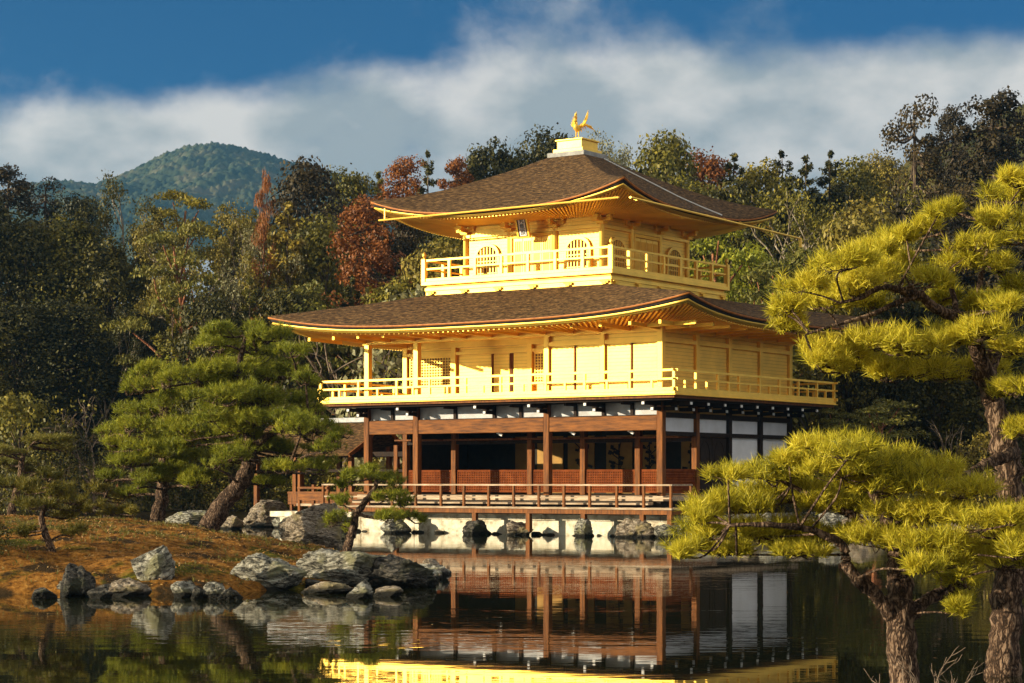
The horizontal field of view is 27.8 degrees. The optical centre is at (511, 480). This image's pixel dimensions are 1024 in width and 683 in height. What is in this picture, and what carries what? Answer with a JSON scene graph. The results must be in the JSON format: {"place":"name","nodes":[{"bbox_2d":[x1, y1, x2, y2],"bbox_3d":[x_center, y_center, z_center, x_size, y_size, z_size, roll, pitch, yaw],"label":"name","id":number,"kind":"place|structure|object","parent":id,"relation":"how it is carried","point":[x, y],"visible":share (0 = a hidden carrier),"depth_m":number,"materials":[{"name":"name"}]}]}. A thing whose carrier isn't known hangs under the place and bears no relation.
{"place":"outdoors","nodes":[
{"label":"outdoors","id":0,"kind":"place"},
{"bbox_2d":[0,515,382,593],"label":"grassy bank","id":1,"kind":"structure","parent":0,"point":[15,583],"depth_m":34.27,"materials":[{"name":"plant"}]},
{"bbox_2d":[0,431,77,514],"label":"pine tree","id":2,"kind":"object","parent":1,"relation":"on","point":[17,464],"visible":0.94,"depth_m":47.97,"materials":[{"name":"green plant"}]},
{"bbox_2d":[3,463,94,551],"bbox_3d":[-7.599,0.722,34.191,1.502,2.087,1.789,0,0,-18],"label":"pine tree","id":3,"kind":"object","parent":1,"relation":"on","point":[58,492],"visible":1,"depth_m":34.18,"materials":[{"name":"green plant"}]},
{"bbox_2d":[81,477,139,518],"bbox_3d":[-9.013,0.553,46.251,1.373,1.300,2.290,0,0,-14],"label":"shrub","id":4,"kind":"object","parent":1,"relation":"on","point":[128,510],"visible":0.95,"depth_m":46.16,"materials":[{"name":"green plant"}]},
{"bbox_2d":[130,545,174,580],"bbox_3d":[-5.552,1.405,32.337,0.648,0.630,0.399,-26,6,0],"label":"rock","id":5,"kind":"object","parent":1,"relation":"on","point":[157,563],"visible":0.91,"depth_m":32.20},
{"bbox_2d":[92,354,230,522],"bbox_3d":[-7.941,-0.731,45.975,2.693,4.172,4.202,0,0,-27],"label":"pine tree","id":6,"kind":"object","parent":1,"relation":"on","point":[174,451],"visible":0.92,"depth_m":45.39,"materials":[{"name":"green plant"}]},
{"bbox_2d":[0,514,414,587],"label":"fallen leaves","id":7,"kind":"object","parent":1,"relation":"on","point":[149,542],"visible":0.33,"depth_m":36.43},
{"bbox_2d":[150,316,356,531],"bbox_3d":[-5.203,-1.013,44.370,4.652,5.189,5.188,0,0,20],"label":"pine tree","id":8,"kind":"object","parent":1,"relation":"on","point":[240,394],"visible":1,"depth_m":43.88,"materials":[{"name":"green plant"}]},
{"bbox_2d":[230,553,308,590],"bbox_3d":[-3.858,1.568,33.227,1.259,0.803,0.809,0,0,24],"label":"rock","id":9,"kind":"object","parent":1,"relation":"on","point":[268,573],"visible":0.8,"depth_m":32.92,"materials":[{"name":"stone"}]},
{"bbox_2d":[277,503,344,550],"bbox_3d":[-4.798,1.174,49.722,1.660,1.282,1.294,0,0,-37],"label":"rock","id":10,"kind":"object","parent":1,"relation":"on","point":[306,526],"visible":0.73,"depth_m":49.24,"materials":[{"name":"stone"}]},
{"bbox_2d":[296,548,386,586],"bbox_3d":[-2.683,1.579,34.261,1.539,0.908,1.248,0,0,26],"label":"rock","id":11,"kind":"object","parent":1,"relation":"on","point":[350,568],"visible":0.66,"depth_m":33.79,"materials":[{"name":"stone"}]},
{"bbox_2d":[321,461,428,550],"bbox_3d":[-2.872,0.661,42.953,2.308,2.230,2.010,0,0,0],"label":"pine tree","id":12,"kind":"object","parent":1,"relation":"on","point":[401,497],"visible":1,"depth_m":42.91,"materials":[{"name":"green plant"}]},
{"bbox_2d":[367,554,436,587],"bbox_3d":[-1.815,1.543,34.005,1.056,0.676,1.051,0,0,31],"label":"rock","id":13,"kind":"object","parent":1,"relation":"on","point":[391,570],"visible":0.77,"depth_m":33.69,"materials":[{"name":"stone"}]},
{"bbox_2d":[2,141,418,302],"bbox_3d":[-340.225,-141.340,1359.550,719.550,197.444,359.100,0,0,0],"label":"mountain","id":14,"kind":"structure","parent":0,"point":[216,174],"depth_m":1358.23,"materials":[{"name":"plant"}]},
{"bbox_2d":[0,317,991,536],"bbox_3d":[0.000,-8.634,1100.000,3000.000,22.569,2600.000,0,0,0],"label":"ground","id":15,"kind":"structure","parent":0,"point":[239,514],"depth_m":93.06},
{"bbox_2d":[0,162,48,304],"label":"cedar tree","id":16,"kind":"object","parent":15,"relation":"on","point":[13,192],"visible":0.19,"depth_m":116.47,"materials":[{"name":"green plant"}]},
{"bbox_2d":[0,189,55,386],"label":"broadleaf tree","id":17,"kind":"object","parent":15,"relation":"on","point":[5,220],"visible":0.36,"depth_m":104.68,"materials":[{"name":"green plant"}]},
{"bbox_2d":[0,292,63,442],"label":"broadleaf tree","id":18,"kind":"object","parent":15,"relation":"on","point":[2,337],"visible":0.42,"depth_m":97.95,"materials":[{"name":"green plant"}]},
{"bbox_2d":[13,176,65,300],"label":"cedar tree","id":19,"kind":"object","parent":15,"relation":"on","point":[45,201],"visible":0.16,"depth_m":118.55,"materials":[{"name":"green plant"}]},
{"bbox_2d":[0,391,90,514],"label":"shrub","id":20,"kind":"object","parent":15,"relation":"on","point":[21,410],"visible":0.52,"depth_m":84.03,"materials":[{"name":"green plant"}]},
{"bbox_2d":[0,299,95,455],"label":"broadleaf tree","id":21,"kind":"object","parent":15,"relation":"on","point":[27,319],"visible":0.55,"depth_m":98.22,"materials":[{"name":"green plant"}]},
{"bbox_2d":[0,214,100,394],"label":"broadleaf tree","id":22,"kind":"object","parent":15,"relation":"on","point":[32,238],"visible":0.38,"depth_m":105.06,"materials":[{"name":"green plant"}]},
{"bbox_2d":[25,420,102,516],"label":"shrub","id":23,"kind":"object","parent":15,"relation":"on","point":[59,462],"visible":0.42,"depth_m":83.84,"materials":[{"name":"green plant"}]},
{"bbox_2d":[3,212,126,416],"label":"broadleaf tree","id":24,"kind":"object","parent":15,"relation":"on","point":[67,235],"visible":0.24,"depth_m":105.78,"materials":[{"name":"green plant"}]},
{"bbox_2d":[27,368,111,511],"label":"bare shrub","id":25,"kind":"object","parent":15,"relation":"on","point":[89,443],"visible":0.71,"depth_m":84.48,"materials":[{"name":"brown plant"}]},
{"bbox_2d":[1,295,143,457],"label":"broadleaf tree","id":26,"kind":"object","parent":15,"relation":"on","point":[66,313],"visible":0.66,"depth_m":98.93,"materials":[{"name":"green plant"}]},
{"bbox_2d":[36,188,122,315],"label":"broadleaf tree","id":27,"kind":"object","parent":15,"relation":"on","point":[76,202],"visible":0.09,"depth_m":116.44,"materials":[{"name":"green plant"}]},
{"bbox_2d":[51,235,149,424],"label":"broadleaf tree","id":28,"kind":"object","parent":15,"relation":"on","point":[111,256],"visible":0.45,"depth_m":104.21,"materials":[{"name":"green plant"}]},
{"bbox_2d":[61,301,165,459],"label":"sparse tree","id":29,"kind":"object","parent":15,"relation":"on","point":[134,349],"visible":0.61,"depth_m":99.27,"materials":[{"name":"green plant"}]},
{"bbox_2d":[67,168,186,312],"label":"sparse tree","id":30,"kind":"object","parent":15,"relation":"on","point":[104,217],"visible":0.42,"depth_m":106.92,"materials":[{"name":"green plant"}]},
{"bbox_2d":[91,427,178,511],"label":"shrub","id":31,"kind":"object","parent":15,"relation":"on","point":[132,499],"visible":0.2,"depth_m":85.45,"materials":[{"name":"green plant"}]},
{"bbox_2d":[86,306,190,443],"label":"broadleaf tree","id":32,"kind":"object","parent":15,"relation":"on","point":[148,351],"visible":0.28,"depth_m":100.13,"materials":[{"name":"green plant"}]},
{"bbox_2d":[120,204,180,414],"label":"cypress tree","id":33,"kind":"object","parent":15,"relation":"on","point":[141,288],"visible":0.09,"depth_m":103.92,"materials":[{"name":"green plant"}]},
{"bbox_2d":[99,221,222,388],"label":"pine tree","id":34,"kind":"object","parent":15,"relation":"on","point":[180,288],"visible":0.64,"depth_m":96.57,"materials":[{"name":"green plant"}]},
{"bbox_2d":[140,299,201,504],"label":"cypress tree","id":35,"kind":"object","parent":15,"relation":"on","point":[173,330],"visible":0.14,"depth_m":89.81,"materials":[{"name":"green plant"}]},
{"bbox_2d":[118,189,231,355],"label":"pine tree","id":36,"kind":"object","parent":15,"relation":"on","point":[191,201],"visible":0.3,"depth_m":107.82,"materials":[{"name":"green plant"}]},
{"bbox_2d":[133,432,220,510],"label":"shrub","id":37,"kind":"object","parent":15,"relation":"on","point":[195,496],"visible":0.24,"depth_m":86.29,"materials":[{"name":"green plant"}]},
{"bbox_2d":[153,289,271,504],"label":"broadleaf tree","id":38,"kind":"object","parent":15,"relation":"on","point":[221,312],"visible":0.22,"depth_m":88.54,"materials":[{"name":"green plant"}]},
{"bbox_2d":[126,198,300,362],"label":"sparse tree","id":39,"kind":"object","parent":15,"relation":"on","point":[146,249],"visible":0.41,"depth_m":98.41,"materials":[{"name":"green plant"}]},
{"bbox_2d":[191,461,272,511],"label":"shrub","id":40,"kind":"object","parent":15,"relation":"on","point":[221,481],"visible":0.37,"depth_m":86.11,"materials":[{"name":"green plant"}]},
{"bbox_2d":[223,276,272,505],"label":"cypress tree","id":41,"kind":"object","parent":15,"relation":"on","point":[253,300],"visible":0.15,"depth_m":89.94,"materials":[{"name":"green plant"}]},
{"bbox_2d":[212,208,294,378],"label":"broadleaf tree","id":42,"kind":"object","parent":15,"relation":"on","point":[235,242],"visible":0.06,"depth_m":109.38,"materials":[{"name":"green plant"}]},
{"bbox_2d":[250,169,279,320],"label":"pine tree","id":43,"kind":"object","parent":15,"relation":"on","point":[266,184],"visible":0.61,"depth_m":95.92,"materials":[{"name":"red plant"}]},
{"bbox_2d":[210,225,328,343],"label":"sparse tree","id":44,"kind":"object","parent":15,"relation":"on","point":[229,288],"visible":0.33,"depth_m":95.68,"materials":[{"name":"green plant"}]},
{"bbox_2d":[233,281,347,504],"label":"broadleaf tree","id":45,"kind":"object","parent":15,"relation":"on","point":[278,305],"visible":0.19,"depth_m":88.88,"materials":[{"name":"green plant"}]},
{"bbox_2d":[256,201,326,412],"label":"cypress tree","id":46,"kind":"object","parent":15,"relation":"on","point":[278,238],"visible":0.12,"depth_m":95.80,"materials":[{"name":"green plant"}]},
{"bbox_2d":[241,155,387,352],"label":"broadleaf tree","id":47,"kind":"object","parent":15,"relation":"on","point":[305,183],"visible":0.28,"depth_m":111.38,"materials":[{"name":"green plant"}]},
{"bbox_2d":[267,279,362,490],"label":"pine tree","id":48,"kind":"object","parent":15,"relation":"on","point":[322,306],"visible":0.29,"depth_m":89.12,"materials":[{"name":"green plant"}]},
{"bbox_2d":[276,213,379,416],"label":"broadleaf tree","id":49,"kind":"object","parent":15,"relation":"on","point":[318,238],"visible":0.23,"depth_m":97.16,"materials":[{"name":"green plant"}]},
{"bbox_2d":[272,287,400,491],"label":"bare shrub","id":50,"kind":"object","parent":15,"relation":"on","point":[335,371],"visible":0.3,"depth_m":84.69,"materials":[{"name":"brown plant"}]},
{"bbox_2d":[304,163,390,295],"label":"broadleaf tree","id":51,"kind":"object","parent":15,"relation":"on","point":[352,187],"visible":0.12,"depth_m":117.33,"materials":[{"name":"green plant"}]},
{"bbox_2d":[322,192,414,416],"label":"maple tree","id":52,"kind":"object","parent":15,"relation":"on","point":[376,252],"visible":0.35,"depth_m":92.26,"materials":[{"name":"red plant"}]},
{"bbox_2d":[323,284,425,491],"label":"broadleaf tree","id":53,"kind":"object","parent":15,"relation":"on","point":[398,360],"visible":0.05,"depth_m":84.53,"materials":[{"name":"green plant"}]},
{"bbox_2d":[335,275,413,487],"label":"broadleaf tree","id":54,"kind":"object","parent":15,"relation":"on","point":[381,294],"visible":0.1,"depth_m":89.47,"materials":[{"name":"green plant"}]},
{"bbox_2d":[371,154,425,281],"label":"maple tree","id":55,"kind":"object","parent":15,"relation":"on","point":[396,170],"visible":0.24,"depth_m":115.51,"materials":[{"name":"red plant"}]},
{"bbox_2d":[372,217,427,382],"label":"broadleaf tree","id":56,"kind":"object","parent":15,"relation":"on","point":[402,242],"visible":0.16,"depth_m":99.55,"materials":[{"name":"green plant"}]},
{"bbox_2d":[381,238,462,441],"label":"broadleaf tree","id":57,"kind":"object","parent":15,"relation":"on","point":[449,251],"visible":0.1,"depth_m":89.56,"materials":[{"name":"green plant"}]},
{"bbox_2d":[437,155,474,189],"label":"tree","id":58,"kind":"object","parent":15,"relation":"on","point":[455,166],"visible":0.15,"depth_m":117.46,"materials":[{"name":"red plant"}]},
{"bbox_2d":[448,136,523,184],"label":"broadleaf tree","id":59,"kind":"object","parent":15,"relation":"on","point":[480,162],"visible":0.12,"depth_m":119.36,"materials":[{"name":"green plant"}]},
{"bbox_2d":[510,122,574,166],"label":"broadleaf tree","id":60,"kind":"object","parent":15,"relation":"on","point":[539,153],"visible":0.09,"depth_m":121.27,"materials":[{"name":"green plant"}]},
{"bbox_2d":[270,510,867,536],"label":"stone embankment","id":61,"kind":"structure","parent":15,"relation":"on","point":[564,524],"depth_m":67.14,"materials":[{"name":"stone"}]},
{"bbox_2d":[268,112,883,531],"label":"golden pavilion","id":62,"kind":"structure","parent":61,"relation":"on","point":[574,338],"depth_m":67.59,"materials":[{"name":"gold wood"}]},
{"bbox_2d":[474,243,499,274],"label":"bell window","id":63,"kind":"structure","parent":62,"relation":"in","point":[484,249],"depth_m":69.03,"materials":[{"name":"gold metal"}]},
{"bbox_2d":[563,236,592,268],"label":"bell window","id":64,"kind":"structure","parent":62,"relation":"in","point":[576,241],"depth_m":66.98,"materials":[{"name":"gold metal"}]},
{"bbox_2d":[700,437,711,488],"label":"wooden door","id":65,"kind":"structure","parent":62,"relation":"in","point":[705,442],"depth_m":66.40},
{"bbox_2d":[586,128,695,183],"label":"sparse tree","id":66,"kind":"object","parent":15,"relation":"on","point":[620,157],"visible":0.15,"depth_m":124.97,"materials":[{"name":"green plant"}]},
{"bbox_2d":[626,128,735,262],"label":"broadleaf tree","id":67,"kind":"object","parent":15,"relation":"on","point":[667,159],"visible":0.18,"depth_m":117.13,"materials":[{"name":"green plant"}]},
{"bbox_2d":[685,146,746,188],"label":"broadleaf tree","id":68,"kind":"object","parent":15,"relation":"on","point":[712,169],"visible":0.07,"depth_m":123.25,"materials":[{"name":"brown plant"}]},
{"bbox_2d":[690,230,772,298],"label":"tree","id":69,"kind":"object","parent":15,"relation":"on","point":[708,247],"visible":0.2,"depth_m":84.19,"materials":[{"name":"green plant"}]},
{"bbox_2d":[690,177,777,302],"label":"broadleaf tree","id":70,"kind":"object","parent":15,"relation":"on","point":[717,194],"visible":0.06,"depth_m":99.31,"materials":[{"name":"green plant"}]},
{"bbox_2d":[702,239,803,302],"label":"tree","id":71,"kind":"object","parent":15,"relation":"on","point":[739,275],"visible":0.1,"depth_m":85.75,"materials":[{"name":"green plant"}]},
{"bbox_2d":[727,156,813,259],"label":"broadleaf tree","id":72,"kind":"object","parent":15,"relation":"on","point":[766,181],"visible":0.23,"depth_m":121.34,"materials":[{"name":"green plant"}]},
{"bbox_2d":[733,268,810,421],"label":"tree","id":73,"kind":"object","parent":15,"relation":"on","point":[758,274],"visible":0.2,"depth_m":79.67,"materials":[{"name":"green plant"}]},
{"bbox_2d":[728,241,845,393],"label":"tree","id":74,"kind":"object","parent":15,"relation":"on","point":[802,255],"visible":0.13,"depth_m":83.44,"materials":[{"name":"green plant"}]},
{"bbox_2d":[768,179,814,413],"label":"cypress tree","id":75,"kind":"object","parent":15,"relation":"on","point":[787,185],"visible":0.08,"depth_m":103.85,"materials":[{"name":"green plant"}]},
{"bbox_2d":[776,154,826,271],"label":"cypress tree","id":76,"kind":"object","parent":15,"relation":"on","point":[805,170],"visible":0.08,"depth_m":123.81,"materials":[{"name":"green plant"}]},
{"bbox_2d":[803,150,851,254],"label":"cypress tree","id":77,"kind":"object","parent":15,"relation":"on","point":[836,190],"visible":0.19,"depth_m":121.77,"materials":[{"name":"green plant"}]},
{"bbox_2d":[726,167,943,277],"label":"sparse tree","id":78,"kind":"object","parent":15,"relation":"on","point":[801,220],"visible":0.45,"depth_m":91.15,"materials":[{"name":"green plant"}]},
{"bbox_2d":[656,423,1023,682],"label":"pine tree","id":79,"kind":"object","parent":15,"relation":"on","point":[846,458],"visible":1,"depth_m":17.17,"materials":[{"name":"green plant"}]},
{"bbox_2d":[801,337,902,479],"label":"broadleaf tree","id":80,"kind":"object","parent":15,"relation":"on","point":[845,385],"visible":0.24,"depth_m":75.57,"materials":[{"name":"green plant"}]},
{"bbox_2d":[812,155,891,242],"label":"broadleaf tree","id":81,"kind":"object","parent":15,"relation":"on","point":[861,180],"visible":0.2,"depth_m":123.26,"materials":[{"name":"green plant"}]},
{"bbox_2d":[792,305,922,509],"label":"shrub","id":82,"kind":"object","parent":15,"relation":"on","point":[798,371],"visible":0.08,"depth_m":76.63,"materials":[{"name":"green plant"}]},
{"bbox_2d":[797,204,927,432],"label":"broadleaf tree","id":83,"kind":"object","parent":15,"relation":"on","point":[867,226],"visible":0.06,"depth_m":83.60,"materials":[{"name":"green plant"}]},
{"bbox_2d":[814,397,940,477],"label":"pine tree","id":84,"kind":"object","parent":15,"relation":"on","point":[883,409],"visible":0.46,"depth_m":66.79,"materials":[{"name":"green plant"}]},
{"bbox_2d":[855,149,922,206],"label":"broadleaf tree","id":85,"kind":"object","parent":15,"relation":"on","point":[885,169],"visible":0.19,"depth_m":127.26,"materials":[{"name":"green plant"}]},
{"bbox_2d":[761,161,1023,676],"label":"pine tree","id":86,"kind":"object","parent":15,"relation":"on","point":[860,285],"visible":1,"depth_m":18.26,"materials":[{"name":"green plant"}]},
{"bbox_2d":[840,320,948,496],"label":"broadleaf tree","id":87,"kind":"object","parent":15,"relation":"on","point":[889,390],"visible":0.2,"depth_m":75.26,"materials":[{"name":"green plant"}]},
{"bbox_2d":[846,236,972,497],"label":"broadleaf tree","id":88,"kind":"object","parent":15,"relation":"on","point":[904,309],"visible":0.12,"depth_m":79.49,"materials":[{"name":"green plant"}]},
{"bbox_2d":[861,188,959,315],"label":"broadleaf tree","id":89,"kind":"object","parent":15,"relation":"on","point":[901,210],"visible":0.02,"depth_m":89.17,"materials":[{"name":"green plant"}]},
{"bbox_2d":[879,93,951,246],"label":"cedar tree","id":90,"kind":"object","parent":15,"relation":"on","point":[921,159],"visible":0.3,"depth_m":103.44,"materials":[{"name":"green plant"}]},
{"bbox_2d":[889,325,977,495],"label":"broadleaf tree","id":91,"kind":"object","parent":15,"relation":"on","point":[936,438],"visible":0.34,"depth_m":75.21,"materials":[{"name":"green plant"}]},
{"bbox_2d":[925,102,982,229],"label":"cedar tree","id":92,"kind":"object","parent":15,"relation":"on","point":[948,121],"visible":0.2,"depth_m":111.46,"materials":[{"name":"green plant"}]},
{"bbox_2d":[935,178,984,275],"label":"cedar tree","id":93,"kind":"object","parent":15,"relation":"on","point":[964,194],"visible":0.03,"depth_m":91.63,"materials":[{"name":"green plant"}]},
{"bbox_2d":[925,238,1023,499],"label":"broadleaf tree","id":94,"kind":"object","parent":15,"relation":"on","point":[971,273],"visible":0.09,"depth_m":79.48,"materials":[{"name":"green plant"}]},
{"bbox_2d":[932,330,1023,509],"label":"broadleaf tree","id":95,"kind":"object","parent":15,"relation":"on","point":[976,405],"visible":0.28,"depth_m":74.36,"materials":[{"name":"green plant"}]},
{"bbox_2d":[940,85,1023,361],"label":"cedar tree","id":96,"kind":"object","parent":15,"relation":"on","point":[993,132],"visible":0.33,"depth_m":101.31,"materials":[{"name":"green plant"}]},
{"bbox_2d":[947,186,1023,441],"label":"cedar tree","id":97,"kind":"object","parent":15,"relation":"on","point":[978,201],"visible":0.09,"depth_m":89.19,"materials":[{"name":"green plant"}]},
{"bbox_2d":[953,431,1022,508],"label":"shrub","id":98,"kind":"object","parent":15,"relation":"on","point":[980,453],"visible":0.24,"depth_m":65.90,"materials":[{"name":"green plant"}]},
{"bbox_2d":[0,524,1023,682],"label":"water","id":99,"kind":"structure","parent":0,"point":[491,608],"depth_m":24.78,"materials":[{"name":"black liquid"}]},
{"bbox_2d":[60,563,95,596],"bbox_3d":[-6.564,1.576,31.210,0.554,0.669,0.464,0,0,0],"label":"rock","id":100,"kind":"object","parent":99,"relation":"in","point":[78,581],"visible":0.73,"depth_m":31.10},
{"bbox_2d":[106,577,151,596],"bbox_3d":[-5.801,1.654,31.284,0.534,0.375,0.594,0,0,35],"label":"rock","id":101,"kind":"object","parent":99,"relation":"in","point":[127,587],"visible":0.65,"depth_m":31.16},
{"bbox_2d":[243,500,287,526],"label":"rock","id":102,"kind":"object","parent":99,"relation":"in","point":[258,515],"visible":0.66,"depth_m":77.48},
{"bbox_2d":[296,471,329,510],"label":"plank walk","id":103,"kind":"structure","parent":99,"relation":"in","point":[313,495],"depth_m":71.33,"materials":[{"name":"brown wood"}]},
{"bbox_2d":[254,417,402,510],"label":"fishing porch","id":104,"kind":"object","parent":99,"relation":"on","point":[388,447],"visible":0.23,"depth_m":76.36,"materials":[{"name":"brown wood"}]},
{"bbox_2d":[615,518,655,537],"bbox_3d":[3.772,1.554,63.465,1.287,0.783,0.932,0,0,0],"label":"boulder","id":105,"kind":"object","parent":99,"relation":"in","point":[630,528],"visible":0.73,"depth_m":63.13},
{"bbox_2d":[0,0,1023,307],"label":"sky","id":106,"kind":"structure","parent":0,"point":[87,87],"materials":[{"name":"blue"}]},
{"bbox_2d":[769,104,1023,253],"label":"hill","id":107,"kind":"structure","parent":0,"point":[908,165],"depth_m":298.81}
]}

